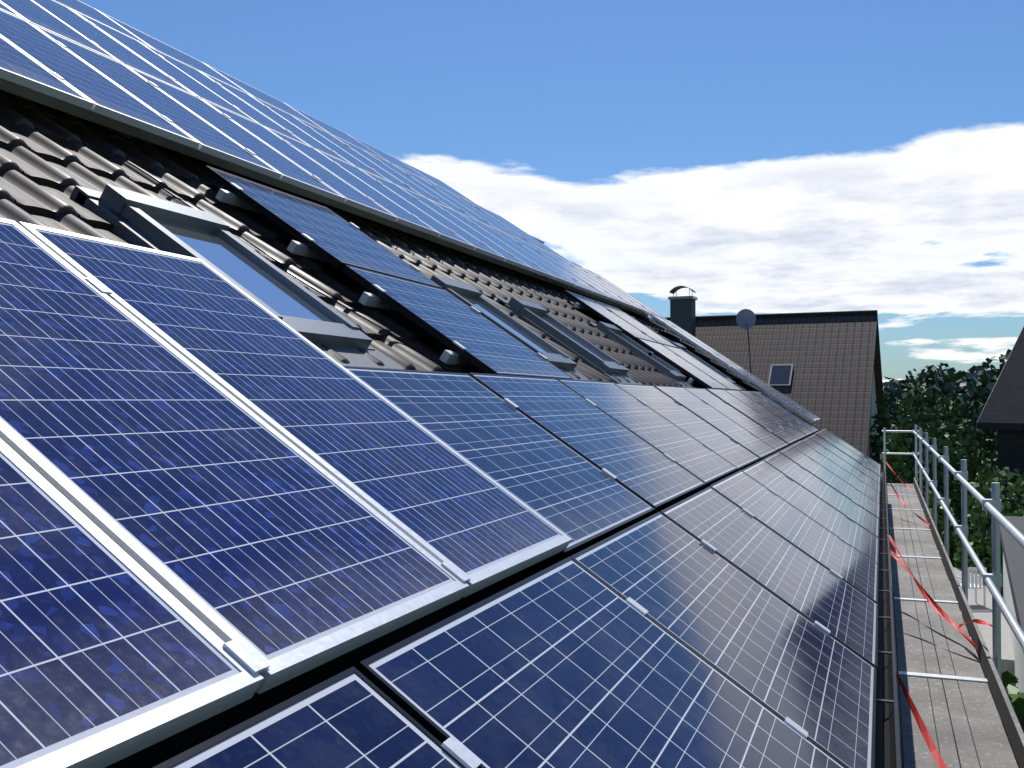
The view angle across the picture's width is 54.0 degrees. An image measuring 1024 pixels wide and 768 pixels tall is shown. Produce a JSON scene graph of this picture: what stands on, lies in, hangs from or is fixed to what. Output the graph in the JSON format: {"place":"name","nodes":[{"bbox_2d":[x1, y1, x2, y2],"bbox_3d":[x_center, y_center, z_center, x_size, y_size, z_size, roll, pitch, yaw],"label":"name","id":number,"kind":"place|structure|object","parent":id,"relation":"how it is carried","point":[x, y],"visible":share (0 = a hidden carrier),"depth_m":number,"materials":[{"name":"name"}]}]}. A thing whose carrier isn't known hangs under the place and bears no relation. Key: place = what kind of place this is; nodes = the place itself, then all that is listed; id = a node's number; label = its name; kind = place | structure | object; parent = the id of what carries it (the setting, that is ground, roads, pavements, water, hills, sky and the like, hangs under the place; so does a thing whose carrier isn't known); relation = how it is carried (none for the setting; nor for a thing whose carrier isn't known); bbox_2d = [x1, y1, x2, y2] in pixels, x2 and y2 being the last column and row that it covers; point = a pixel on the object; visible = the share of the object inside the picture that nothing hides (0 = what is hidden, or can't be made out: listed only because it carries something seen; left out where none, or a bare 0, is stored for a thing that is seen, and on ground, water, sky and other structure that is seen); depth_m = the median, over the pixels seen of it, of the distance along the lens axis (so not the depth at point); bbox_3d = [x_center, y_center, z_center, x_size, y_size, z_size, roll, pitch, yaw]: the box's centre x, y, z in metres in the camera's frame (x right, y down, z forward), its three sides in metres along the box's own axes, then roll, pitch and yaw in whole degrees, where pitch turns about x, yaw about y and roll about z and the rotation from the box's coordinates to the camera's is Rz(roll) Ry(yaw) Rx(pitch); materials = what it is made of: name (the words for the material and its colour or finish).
{"place":"outdoors","nodes":[
{"label":"outdoors","id":0,"kind":"place"},
{"bbox_2d":[79,0,1023,381],"label":"sky","id":1,"kind":"structure","parent":0,"point":[759,156],"materials":[{"name":"blue"}]},
{"bbox_2d":[652,286,886,457],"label":"house","id":2,"kind":"structure","parent":0,"point":[825,368],"depth_m":41.58,"materials":[{"name":"brown tile"}]},
{"bbox_2d":[883,370,990,408],"bbox_3d":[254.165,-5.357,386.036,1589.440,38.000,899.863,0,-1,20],"label":"trees","id":3,"kind":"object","parent":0,"point":[970,375],"depth_m":819.96,"materials":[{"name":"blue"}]},
{"bbox_2d":[974,438,997,479],"bbox_3d":[17.923,5.076,37.019,3.229,6.172,3.276,0,-1,20],"label":"tree","id":4,"kind":"object","parent":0,"point":[988,454],"depth_m":37.07,"materials":[{"name":"green plant"}]},
{"label":"ground","id":5,"kind":"structure","parent":0,"visible":0},
{"bbox_2d":[13,111,820,767],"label":"roof body","id":6,"kind":"structure","parent":5,"relation":"on","point":[185,739],"depth_m":1.97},
{"bbox_2d":[0,78,700,384],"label":"mounting rails","id":7,"kind":"object","parent":6,"relation":"attached to","point":[366,298],"visible":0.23,"depth_m":6.04,"materials":[{"name":"metal"}]},
{"bbox_2d":[0,0,880,767],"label":"solar panel frames","id":8,"kind":"structure","parent":7,"relation":"on","point":[204,620],"depth_m":2.56,"materials":[{"name":"silver metal"}]},
{"bbox_2d":[0,0,867,767],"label":"panel clamps","id":9,"kind":"object","parent":8,"relation":"attached to","point":[242,652],"visible":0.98,"depth_m":2.74,"materials":[{"name":"silver metal"}]},
{"bbox_2d":[0,0,879,767],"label":"solar panels","id":10,"kind":"object","parent":8,"relation":"in","point":[260,538],"visible":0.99,"depth_m":2.69,"materials":[{"name":"blue glass"}]},
{"bbox_2d":[0,90,794,412],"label":"tiled roof","id":11,"kind":"structure","parent":6,"relation":"on","point":[50,162],"depth_m":5.29,"materials":[{"name":"grey tile"}]},
{"bbox_2d":[80,137,641,372],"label":"dc cables","id":12,"kind":"object","parent":11,"relation":"on","point":[292,270],"visible":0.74,"depth_m":5.00,"materials":[{"name":"black plastic"}]},
{"bbox_2d":[70,184,735,387],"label":"roof windows","id":13,"kind":"structure","parent":6,"relation":"in","point":[208,238],"depth_m":4.39,"materials":[{"name":"grey glass"}]},
{"bbox_2d":[875,468,901,767],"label":"gutter","id":14,"kind":"object","parent":6,"relation":"attached to","point":[887,744],"visible":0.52,"depth_m":4.61,"materials":[{"name":"grey metal"}]},
{"bbox_2d":[870,396,892,485],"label":"tree","id":15,"kind":"object","parent":5,"relation":"on","point":[876,443],"depth_m":41.64,"materials":[{"name":"green plant"}]},
{"bbox_2d":[878,424,914,505],"bbox_3d":[12.928,4.741,34.092,3.015,6.750,2.970,0,-1,20],"label":"tree","id":16,"kind":"object","parent":5,"relation":"on","point":[900,466],"depth_m":33.95,"materials":[{"name":"green plant"}]},
{"bbox_2d":[882,397,924,487],"bbox_3d":[14.712,4.319,37.654,3.964,7.706,3.782,0,-1,20],"label":"tree","id":17,"kind":"object","parent":5,"relation":"on","point":[907,440],"depth_m":37.56,"materials":[{"name":"green plant"}]},
{"bbox_2d":[902,377,932,477],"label":"tree","id":18,"kind":"object","parent":5,"relation":"on","point":[920,390],"depth_m":43.94,"materials":[{"name":"green plant"}]},
{"bbox_2d":[888,488,974,567],"bbox_3d":[13.315,5.671,31.772,3.173,4.817,3.785,0,-1,20],"label":"hedge","id":19,"kind":"object","parent":5,"relation":"on","point":[940,526],"visible":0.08,"depth_m":31.17,"materials":[{"name":"green plant"}]},
{"bbox_2d":[913,405,960,529],"bbox_3d":[14.560,4.428,34.697,3.384,7.395,3.620,0,-1,20],"label":"conifer","id":20,"kind":"object","parent":5,"relation":"on","point":[939,410],"depth_m":34.42,"materials":[{"name":"green plant"}]},
{"bbox_2d":[910,394,965,495],"bbox_3d":[16.524,4.286,38.541,3.530,7.800,4.132,0,-1,20],"label":"conifer","id":21,"kind":"object","parent":5,"relation":"on","point":[947,417],"depth_m":38.54,"materials":[{"name":"green plant"}]},
{"bbox_2d":[883,349,1011,465],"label":"trees","id":22,"kind":"object","parent":5,"relation":"on","point":[940,381],"visible":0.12,"depth_m":78.33,"materials":[{"name":"green plant"}]},
{"bbox_2d":[936,390,982,485],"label":"conifer","id":23,"kind":"object","parent":5,"relation":"on","point":[960,421],"depth_m":42.05,"materials":[{"name":"green plant"}]},
{"bbox_2d":[951,418,987,523],"bbox_3d":[16.285,4.673,35.484,3.226,6.930,3.322,0,-1,20],"label":"conifer","id":24,"kind":"object","parent":5,"relation":"on","point":[959,453],"depth_m":35.43,"materials":[{"name":"green plant"}]},
{"bbox_2d":[949,567,1014,681],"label":"raised terrace","id":25,"kind":"structure","parent":5,"relation":"on","point":[979,610],"depth_m":21.83,"materials":[{"name":"concrete"}]},
{"bbox_2d":[955,568,986,606],"bbox_3d":[10.911,4.796,23.929,0.580,0.920,0.515,0,-1,0],"label":"plastic chair","id":26,"kind":"object","parent":25,"relation":"on","point":[976,585],"visible":0.51,"depth_m":23.68,"materials":[{"name":"white plastic"}]},
{"bbox_2d":[949,467,1023,612],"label":"garden tree","id":27,"kind":"object","parent":5,"relation":"on","point":[979,536],"depth_m":29.47,"materials":[{"name":"green plant"}]},
{"bbox_2d":[979,463,1004,594],"bbox_3d":[15.589,5.317,32.488,2.677,5.547,2.970,0,-1,20],"label":"tree","id":28,"kind":"object","parent":5,"relation":"on","point":[987,466],"depth_m":32.56,"materials":[{"name":"green plant"}]},
{"bbox_2d":[977,326,1023,692],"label":"house","id":29,"kind":"structure","parent":5,"relation":"on","point":[1002,413],"depth_m":33.74,"materials":[{"name":"paint"}]},
{"label":"terrace paving","id":30,"kind":"structure","parent":0,"visible":0},
{"bbox_2d":[882,425,1023,765],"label":"scaffolding","id":31,"kind":"object","parent":30,"relation":"on","point":[992,506],"visible":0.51,"depth_m":7.99,"materials":[{"name":"silver metal"}]},
{"bbox_2d":[884,459,991,767],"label":"red straps","id":32,"kind":"object","parent":31,"relation":"on","point":[934,751],"visible":0.99,"depth_m":6.85,"materials":[{"name":"red fabric"}]},
{"bbox_2d":[887,484,1017,767],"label":"scaffold deck","id":33,"kind":"structure","parent":31,"relation":"on","point":[963,723],"depth_m":6.59,"materials":[{"name":"grey wood"}]},
{"bbox_2d":[914,478,1023,767],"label":"toe boards","id":34,"kind":"object","parent":31,"relation":"attached to","point":[1012,727],"visible":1,"depth_m":6.40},
{"bbox_2d":[979,661,1023,767],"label":"hedge foliage","id":35,"kind":"object","parent":30,"relation":"on","point":[1009,683],"visible":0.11,"depth_m":7.42,"materials":[{"name":"green plant"}]}
]}

